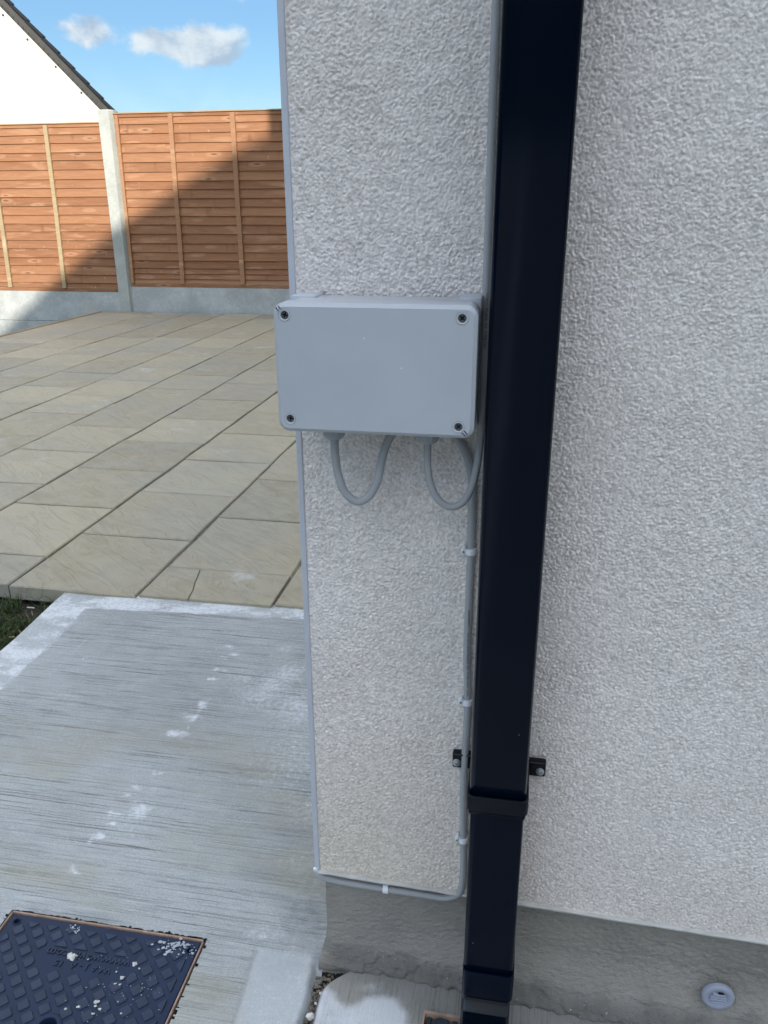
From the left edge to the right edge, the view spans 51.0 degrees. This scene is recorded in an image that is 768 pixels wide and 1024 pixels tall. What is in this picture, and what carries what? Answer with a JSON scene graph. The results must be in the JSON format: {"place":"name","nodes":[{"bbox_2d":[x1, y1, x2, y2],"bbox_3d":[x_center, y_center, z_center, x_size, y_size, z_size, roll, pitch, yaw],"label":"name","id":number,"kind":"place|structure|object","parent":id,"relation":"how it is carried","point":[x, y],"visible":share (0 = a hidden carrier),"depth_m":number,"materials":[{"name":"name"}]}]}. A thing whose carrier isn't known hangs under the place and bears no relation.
{"place":"outdoors","nodes":[
{"label":"outdoors","id":0,"kind":"place"},
{"bbox_2d":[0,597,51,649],"bbox_3d":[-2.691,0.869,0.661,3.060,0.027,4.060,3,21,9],"label":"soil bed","id":1,"kind":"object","parent":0,"point":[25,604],"visible":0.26,"depth_m":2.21,"materials":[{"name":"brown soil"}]},
{"bbox_2d":[0,593,53,650],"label":"grass","id":2,"kind":"structure","parent":0,"point":[12,626],"depth_m":2.12,"materials":[{"name":"green plant"}]},
{"bbox_2d":[0,0,117,123],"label":"neighbour house","id":3,"kind":"structure","parent":0,"point":[42,80],"depth_m":13.94,"materials":[{"name":"paint"}]},
{"bbox_2d":[0,283,288,287],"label":"ground","id":4,"kind":"structure","parent":0,"point":[194,283],"depth_m":14.38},
{"bbox_2d":[0,320,56,334],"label":"gravel board","id":5,"kind":"object","parent":4,"relation":"on","point":[8,326],"visible":0.08,"depth_m":8.36,"materials":[{"name":"concrete"}]},
{"bbox_2d":[0,290,120,320],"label":"gravel board","id":6,"kind":"object","parent":5,"relation":"on","point":[42,305],"visible":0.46,"depth_m":8.21,"materials":[{"name":"concrete"}]},
{"bbox_2d":[0,122,118,291],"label":"lap fence","id":7,"kind":"object","parent":6,"relation":"on","point":[55,227],"visible":1,"depth_m":7.87,"materials":[{"name":"brown wood"}]},
{"bbox_2d":[97,109,133,311],"bbox_3d":[-2.566,-2.717,7.857,0.132,2.163,0.115,3,21,9],"label":"fence post","id":8,"kind":"object","parent":4,"relation":"on","point":[112,173],"visible":0.78,"depth_m":7.72,"materials":[{"name":"concrete"}]},
{"bbox_2d":[131,287,289,314],"bbox_3d":[-1.605,-2.042,7.929,1.850,0.322,0.050,3,21,9],"label":"gravel board","id":9,"kind":"object","parent":8,"relation":"attached to","point":[264,301],"visible":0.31,"depth_m":7.91,"materials":[{"name":"concrete"}]},
{"bbox_2d":[112,109,288,288],"bbox_3d":[-1.601,-2.914,7.583,1.826,1.553,0.056,3,21,9],"label":"lap fence","id":10,"kind":"object","parent":9,"relation":"on","point":[203,194],"visible":0.83,"depth_m":7.58,"materials":[{"name":"brown wood"}]},
{"bbox_2d":[277,0,767,1023],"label":"house","id":11,"kind":"structure","parent":4,"relation":"on","point":[643,888],"depth_m":0.85,"materials":[{"name":"white paint"}]},
{"bbox_2d":[274,292,483,443],"bbox_3d":[-0.002,-0.135,0.773,0.184,0.139,0.089,3,21,9],"label":"junction box","id":12,"kind":"object","parent":11,"relation":"attached to","point":[397,365],"visible":1,"depth_m":0.73,"materials":[{"name":"grey plastic"}]},
{"bbox_2d":[382,884,388,893],"bbox_3d":[0.002,0.500,1.070,0.007,0.014,0.010,3,21,9],"label":"cable clip","id":13,"kind":"object","parent":11,"relation":"attached to","point":[385,889],"visible":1,"depth_m":1.07,"materials":[{"name":"white plastic"}]},
{"bbox_2d":[314,435,475,900],"bbox_3d":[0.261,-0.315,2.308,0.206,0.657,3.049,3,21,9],"label":"cable","id":14,"kind":"object","parent":11,"relation":"attached to","point":[349,497],"visible":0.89,"depth_m":0.90,"materials":[{"name":"grey plastic"}]},
{"bbox_2d":[455,832,467,844],"bbox_3d":[0.097,0.406,1.002,0.016,0.010,0.010,3,21,9],"label":"cable clip","id":15,"kind":"object","parent":14,"relation":"attached to","point":[460,840],"visible":1,"depth_m":1.00,"materials":[{"name":"white plastic"}]},
{"bbox_2d":[459,695,471,706],"bbox_3d":[0.094,0.218,0.931,0.016,0.010,0.010,3,21,9],"label":"cable clip","id":16,"kind":"object","parent":14,"relation":"attached to","point":[465,703],"visible":1,"depth_m":0.93,"materials":[{"name":"white plastic"}]},
{"bbox_2d":[461,544,475,555],"bbox_3d":[0.091,0.040,0.865,0.016,0.010,0.010,3,21,9],"label":"cable clip","id":17,"kind":"object","parent":14,"relation":"attached to","point":[468,552],"visible":1,"depth_m":0.86,"materials":[{"name":"white plastic"}]},
{"bbox_2d":[424,0,500,509],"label":"cable","id":18,"kind":"object","parent":11,"relation":"attached to","point":[490,175],"visible":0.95,"depth_m":0.76,"materials":[{"name":"grey plastic"}]},
{"bbox_2d":[452,0,583,1023],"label":"downpipe","id":19,"kind":"object","parent":11,"relation":"attached to","point":[540,48],"visible":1,"depth_m":0.74,"materials":[{"name":"black plastic"}]},
{"bbox_2d":[701,983,734,1008],"bbox_3d":[0.427,0.620,1.030,0.040,0.040,0.008,3,21,9],"label":"weep cap","id":20,"kind":"object","parent":11,"relation":"attached to","point":[717,996],"visible":1,"depth_m":1.03,"materials":[{"name":"grey plastic"}]},
{"bbox_2d":[10,0,280,112],"label":"sky","id":21,"kind":"structure","parent":0,"point":[139,55],"materials":[{"name":"blue"}]},
{"bbox_2d":[0,311,302,608],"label":"patio","id":22,"kind":"structure","parent":0,"point":[153,455],"depth_m":3.29,"materials":[{"name":"beige stone"}]},
{"bbox_2d":[0,593,326,1023],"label":"concrete path","id":23,"kind":"structure","parent":0,"point":[155,773],"depth_m":1.48,"materials":[{"name":"grey concrete"}]},
{"bbox_2d":[0,910,204,1023],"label":"access cover","id":24,"kind":"object","parent":23,"relation":"on","point":[55,970],"visible":1,"depth_m":1.13,"materials":[{"name":"black"}]},
{"bbox_2d":[308,972,343,1023],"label":"gap floor","id":25,"kind":"structure","parent":0,"point":[337,975],"depth_m":1.14,"materials":[{"name":"soil"}]},
{"bbox_2d":[302,972,335,1023],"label":"gap gravel","id":26,"kind":"structure","parent":25,"relation":"on","point":[312,1005],"depth_m":1.11,"materials":[{"name":"grey gravel"}]},
{"bbox_2d":[306,1012,314,1020],"bbox_3d":[-0.098,0.670,1.071,0.012,0.009,0.010,3,21,9],"label":"pale stone","id":27,"kind":"object","parent":26,"relation":"on","point":[310,1016],"visible":1,"depth_m":1.07,"materials":[{"name":"white stone"}]},
{"bbox_2d":[310,972,619,1023],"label":"concrete apron","id":28,"kind":"object","parent":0,"point":[354,998],"visible":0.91,"depth_m":1.08,"materials":[{"name":"grey concrete"}]},
{"bbox_2d":[422,1010,459,1023],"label":"drain gully","id":29,"kind":"object","parent":28,"relation":"in","point":[431,1017],"visible":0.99,"depth_m":1.06,"materials":[{"name":"black"}]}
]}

